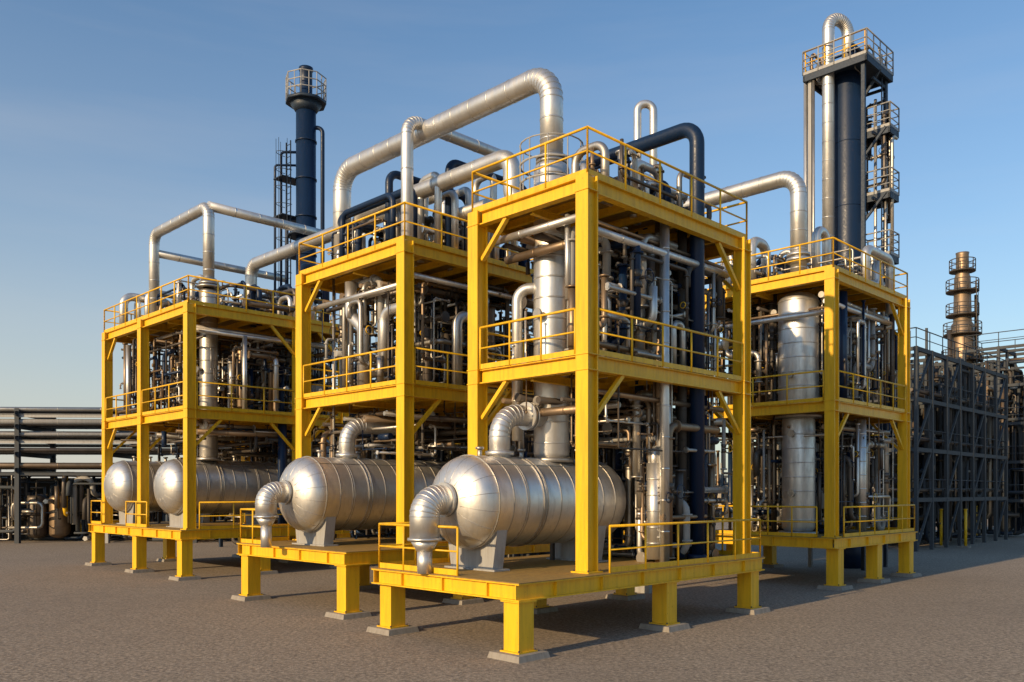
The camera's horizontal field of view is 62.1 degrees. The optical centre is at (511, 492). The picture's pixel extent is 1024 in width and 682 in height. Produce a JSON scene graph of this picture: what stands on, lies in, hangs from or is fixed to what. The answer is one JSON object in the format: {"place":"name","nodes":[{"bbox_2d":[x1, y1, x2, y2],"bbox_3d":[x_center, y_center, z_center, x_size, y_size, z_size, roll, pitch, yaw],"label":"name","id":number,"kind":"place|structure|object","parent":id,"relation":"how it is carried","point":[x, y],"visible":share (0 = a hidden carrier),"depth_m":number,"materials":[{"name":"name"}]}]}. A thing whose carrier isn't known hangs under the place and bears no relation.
{"place":"outdoors","nodes":[
{"label":"outdoors","id":0,"kind":"place"},
{"bbox_2d":[0,514,1023,681],"bbox_3d":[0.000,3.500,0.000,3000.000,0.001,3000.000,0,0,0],"label":"ground","id":1,"kind":"structure","parent":0,"point":[954,612],"depth_m":22.06,"materials":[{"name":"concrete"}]},
{"bbox_2d":[0,407,250,543],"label":"pipe rack","id":2,"kind":"object","parent":1,"relation":"on","point":[53,507],"visible":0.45,"depth_m":59.75,"materials":[{"name":"grey metal"}]},
{"bbox_2d":[85,201,350,580],"bbox_3d":[-13.560,-4.598,40.705,9.540,16.296,10.600,0,0,-45],"label":"process module","id":3,"kind":"object","parent":1,"relation":"on","point":[254,331],"visible":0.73,"depth_m":37.78,"materials":[{"name":"yellow paint"}]},
{"bbox_2d":[104,456,212,523],"bbox_3d":[-16.792,-0.120,41.561,2.448,3.240,5.788,0,0,45],"label":"horizontal pressure vessel","id":4,"kind":"object","parent":3,"relation":"on","point":[120,483],"visible":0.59,"depth_m":39.49,"materials":[{"name":"metal"}]},
{"bbox_2d":[199,288,217,456],"bbox_3d":[-13.221,-5.150,37.071,0.784,7.500,0.784,0,0,-45],"label":"vertical vessel","id":5,"kind":"object","parent":3,"relation":"attached to","point":[208,446],"visible":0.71,"depth_m":36.74,"materials":[{"name":"metal"}]},
{"bbox_2d":[197,277,220,290],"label":"top flanges","id":6,"kind":"object","parent":5,"relation":"part of","point":[202,283],"visible":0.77,"depth_m":36.73,"materials":[{"name":"metal"}]},
{"bbox_2d":[154,455,277,527],"bbox_3d":[-12.902,-0.085,38.096,5.963,3.170,2.408,0,0,-45],"label":"horizontal pressure vessel","id":7,"kind":"object","parent":3,"relation":"on","point":[224,480],"visible":0.73,"depth_m":36.86,"materials":[{"name":"metal"}]},
{"bbox_2d":[196,366,220,460],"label":"nozzles","id":8,"kind":"object","parent":7,"relation":"on","point":[198,422],"visible":0.96,"depth_m":36.63,"materials":[{"name":"metal"}]},
{"bbox_2d":[219,413,372,546],"bbox_3d":[-11.665,-1.051,53.334,8.200,9.164,12.200,0,0,-45],"label":"process unit","id":9,"kind":"object","parent":1,"relation":"on","point":[234,541],"depth_m":54.14,"materials":[{"name":"grey metal"}]},
{"bbox_2d":[258,65,356,462],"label":"distillation tower","id":10,"kind":"structure","parent":1,"relation":"on","point":[306,104],"depth_m":44.62,"materials":[{"name":"metal"}]},
{"bbox_2d":[0,470,754,516],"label":"distant refinery","id":11,"kind":"structure","parent":1,"relation":"on","point":[725,483],"depth_m":121.47,"materials":[{"name":"grey metal"}]},
{"bbox_2d":[231,116,549,619],"bbox_3d":[-2.181,-4.048,27.905,10.154,15.196,9.930,0,0,45],"label":"process module","id":12,"kind":"object","parent":1,"relation":"on","point":[407,273],"visible":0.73,"depth_m":27.75,"materials":[{"name":"yellow paint"}]},
{"bbox_2d":[245,195,444,294],"bbox_3d":[-8.023,-9.753,38.379,0.614,4.505,15.910,0,0,-45],"label":"overhead pipeline","id":13,"kind":"object","parent":12,"relation":"on","point":[257,263],"visible":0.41,"depth_m":41.03,"materials":[{"name":"metal"}]},
{"bbox_2d":[253,418,447,547],"bbox_3d":[-4.636,-0.408,28.402,2.388,4.116,8.570,0,0,45],"label":"horizontal pressure vessel","id":14,"kind":"object","parent":12,"relation":"on","point":[319,499],"visible":0.84,"depth_m":26.45,"materials":[{"name":"metal"}]},
{"bbox_2d":[333,68,562,278],"bbox_3d":[-2.498,-9.549,26.419,0.880,4.097,10.707,0,0,-45],"label":"overhead pipeline","id":15,"kind":"object","parent":12,"relation":"on","point":[545,84],"visible":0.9,"depth_m":24.91,"materials":[{"name":"metal"}]},
{"bbox_2d":[357,379,622,557],"bbox_3d":[0.002,-1.300,42.374,9.200,9.667,16.200,0,0,-45],"label":"process unit","id":16,"kind":"object","parent":1,"relation":"on","point":[529,444],"depth_m":38.67,"materials":[{"name":"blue metal"}]},
{"bbox_2d":[366,123,770,663],"bbox_3d":[1.941,-3.504,23.111,10.680,14.107,5.598,0,0,-45],"label":"process module","id":17,"kind":"object","parent":1,"relation":"on","point":[642,327],"visible":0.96,"depth_m":22.68,"materials":[{"name":"yellow paint"}]},
{"bbox_2d":[407,402,625,573],"bbox_3d":[0.201,-0.240,22.137,7.152,4.260,2.328,0,0,-45],"label":"horizontal pressure vessel","id":18,"kind":"object","parent":17,"relation":"on","point":[495,501],"visible":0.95,"depth_m":20.75,"materials":[{"name":"metal"}]},
{"bbox_2d":[533,308,573,462],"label":"nozzles","id":19,"kind":"object","parent":18,"relation":"on","point":[537,311],"visible":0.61,"depth_m":22.30,"materials":[{"name":"metal"}]},
{"bbox_2d":[533,159,569,457],"bbox_3d":[1.063,-4.850,22.858,0.984,8.100,0.984,0,0,-45],"label":"shell","id":20,"kind":"object","parent":17,"relation":"attached to","point":[551,436],"visible":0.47,"depth_m":22.43,"materials":[{"name":"metal"}]},
{"bbox_2d":[536,151,566,164],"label":"top flanges","id":21,"kind":"object","parent":20,"relation":"on","point":[540,159],"visible":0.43,"depth_m":22.52,"materials":[{"name":"metal"}]},
{"bbox_2d":[634,100,656,593],"bbox_3d":[4.740,-5.220,30.212,1.100,17.440,1.100,0,0,-45],"label":"vent pipe","id":22,"kind":"object","parent":1,"relation":"on","point":[650,106],"visible":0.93,"depth_m":30.08,"materials":[{"name":"metal"}]},
{"bbox_2d":[683,171,921,590],"bbox_3d":[11.059,-4.584,36.409,9.708,16.268,7.820,0,0,45],"label":"process module","id":23,"kind":"object","parent":1,"relation":"on","point":[848,301],"visible":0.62,"depth_m":33.78,"materials":[{"name":"yellow paint"}]},
{"bbox_2d":[778,292,818,412],"bbox_3d":[11.175,-5.350,33.181,1.544,4.900,1.544,0,0,-45],"label":"vertical vessel","id":24,"kind":"object","parent":23,"relation":"attached to","point":[798,344],"visible":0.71,"depth_m":32.54,"materials":[{"name":"metal"}]},
{"bbox_2d":[781,417,815,531],"bbox_3d":[11.175,-0.735,33.181,1.264,4.730,1.264,0,0,-45],"label":"vertical vessel","id":25,"kind":"object","parent":23,"relation":"on","point":[798,462],"visible":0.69,"depth_m":32.66,"materials":[{"name":"metal"}]},
{"bbox_2d":[775,371,821,419],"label":"nozzles","id":26,"kind":"object","parent":23,"relation":"on","point":[814,415],"visible":0.68,"depth_m":32.44,"materials":[{"name":"metal"}]},
{"bbox_2d":[779,430,818,534],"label":"nozzles","id":27,"kind":"object","parent":23,"relation":"on","point":[791,493],"visible":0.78,"depth_m":32.53,"materials":[{"name":"metal"}]},
{"bbox_2d":[868,346,1007,551],"bbox_3d":[27.182,-2.601,60.046,18.200,12.277,9.200,0,0,-45],"label":"steel frame","id":28,"kind":"object","parent":1,"relation":"on","point":[918,402],"visible":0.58,"depth_m":55.83,"materials":[{"name":"grey metal"}]},
{"bbox_2d":[819,357,1001,539],"bbox_3d":[27.165,-2.850,60.072,18.067,12.416,9.166,0,0,-45],"label":"pipework","id":29,"kind":"object","parent":28,"relation":"attached to","point":[938,466],"visible":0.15,"depth_m":56.66,"materials":[{"name":"grey metal"}]},
{"bbox_2d":[817,327,1005,496],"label":"handrails","id":30,"kind":"object","parent":28,"relation":"on","point":[954,442],"visible":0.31,"depth_m":55.26,"materials":[{"name":"grey metal"}]},
{"bbox_2d":[872,386,969,526],"bbox_3d":[26.923,-2.966,60.230,17.670,12.027,8.646,0,0,-45],"label":"pipework","id":31,"kind":"object","parent":28,"relation":"attached to","point":[882,478],"visible":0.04,"depth_m":53.65,"materials":[{"name":"metal"}]},
{"bbox_2d":[870,352,993,540],"bbox_3d":[26.970,-2.875,59.884,8.944,12.366,17.031,0,0,45],"label":"pipework","id":32,"kind":"object","parent":28,"relation":"attached to","point":[936,377],"visible":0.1,"depth_m":55.54,"materials":[{"name":"metal"}]},
{"bbox_2d":[879,359,986,542],"bbox_3d":[27.246,-2.842,60.370,17.364,12.400,8.565,0,0,-45],"label":"pipework","id":33,"kind":"object","parent":28,"relation":"attached to","point":[926,528],"visible":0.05,"depth_m":55.94,"materials":[{"name":"grey metal"}]},
{"bbox_2d":[874,355,992,538],"bbox_3d":[27.001,-2.865,59.964,17.195,12.348,8.976,0,0,-45],"label":"pipework","id":34,"kind":"object","parent":28,"relation":"attached to","point":[990,519],"visible":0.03,"depth_m":57.30,"materials":[{"name":"grey metal"}]},
{"bbox_2d":[910,328,958,362],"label":"masts","id":35,"kind":"object","parent":28,"relation":"on","point":[926,342],"visible":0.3,"depth_m":57.39},
{"bbox_2d":[870,388,1002,491],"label":"long lines","id":36,"kind":"object","parent":28,"relation":"on","point":[922,393],"visible":0.27,"depth_m":54.13,"materials":[{"name":"grey metal"}]},
{"bbox_2d":[879,362,993,533],"bbox_3d":[27.599,-2.889,60.349,17.229,12.179,8.720,0,0,-45],"label":"pipework","id":37,"kind":"object","parent":28,"relation":"attached to","point":[989,464],"visible":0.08,"depth_m":61.26,"materials":[{"name":"grey metal"}]},
{"bbox_2d":[936,509,943,547],"bbox_3d":[27.500,2.270,54.500,0.500,2.460,0.500,0,0,-45],"label":"guard post","id":38,"kind":"object","parent":1,"relation":"on","point":[941,529],"visible":1,"depth_m":54.43,"materials":[{"name":"yellow metal"}]},
{"bbox_2d":[943,251,983,534],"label":"chimney stack","id":39,"kind":"object","parent":1,"relation":"on","point":[963,314],"visible":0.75,"depth_m":70.41,"materials":[{"name":"metal"}]},
{"bbox_2d":[960,509,970,547],"bbox_3d":[28.800,2.270,54.000,0.500,2.460,0.500,0,0,-45],"label":"guard post","id":40,"kind":"object","parent":1,"relation":"on","point":[965,530],"visible":1,"depth_m":53.92,"materials":[{"name":"yellow metal"}]},
{"bbox_2d":[962,344,1023,536],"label":"steel frame","id":41,"kind":"object","parent":1,"relation":"on","point":[1006,351],"visible":0.28,"depth_m":66.82,"materials":[{"name":"grey metal"}]},
{"bbox_2d":[964,329,1023,484],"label":"handrails","id":42,"kind":"object","parent":41,"relation":"on","point":[998,341],"visible":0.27,"depth_m":66.83,"materials":[{"name":"grey metal"}]},
{"bbox_2d":[974,368,1023,529],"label":"pipework","id":43,"kind":"object","parent":41,"relation":"attached to","point":[1021,410],"visible":0.21,"depth_m":67.61,"materials":[{"name":"metal"}]},
{"bbox_2d":[976,376,1022,533],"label":"pipework","id":44,"kind":"object","parent":41,"relation":"attached to","point":[1015,515],"visible":0.2,"depth_m":66.59,"materials":[{"name":"grey metal"}]},
{"bbox_2d":[976,359,1023,534],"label":"pipework","id":45,"kind":"object","parent":41,"relation":"attached to","point":[1014,492],"visible":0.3,"depth_m":66.92,"materials":[{"name":"grey metal"}]},
{"bbox_2d":[975,358,1023,534],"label":"pipework","id":46,"kind":"object","parent":1,"relation":"on","point":[1020,429],"visible":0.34,"depth_m":67.17,"materials":[{"name":"grey metal"}]},
{"bbox_2d":[979,357,1023,531],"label":"pipework","id":47,"kind":"object","parent":1,"relation":"on","point":[1002,451],"visible":0.18,"depth_m":66.77,"materials":[{"name":"grey metal"}]},
{"bbox_2d":[0,0,1023,488],"label":"sky","id":48,"kind":"structure","parent":0,"point":[119,119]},
{"bbox_2d":[519,132,583,190],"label":"access platform","id":49,"kind":"structure","parent":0,"point":[540,155],"depth_m":22.14,"materials":[{"name":"grey metal"}]},
{"bbox_2d":[802,13,899,570],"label":"distillation tower","id":50,"kind":"structure","parent":0,"point":[845,85],"depth_m":39.42,"materials":[{"name":"metal"}]}
]}

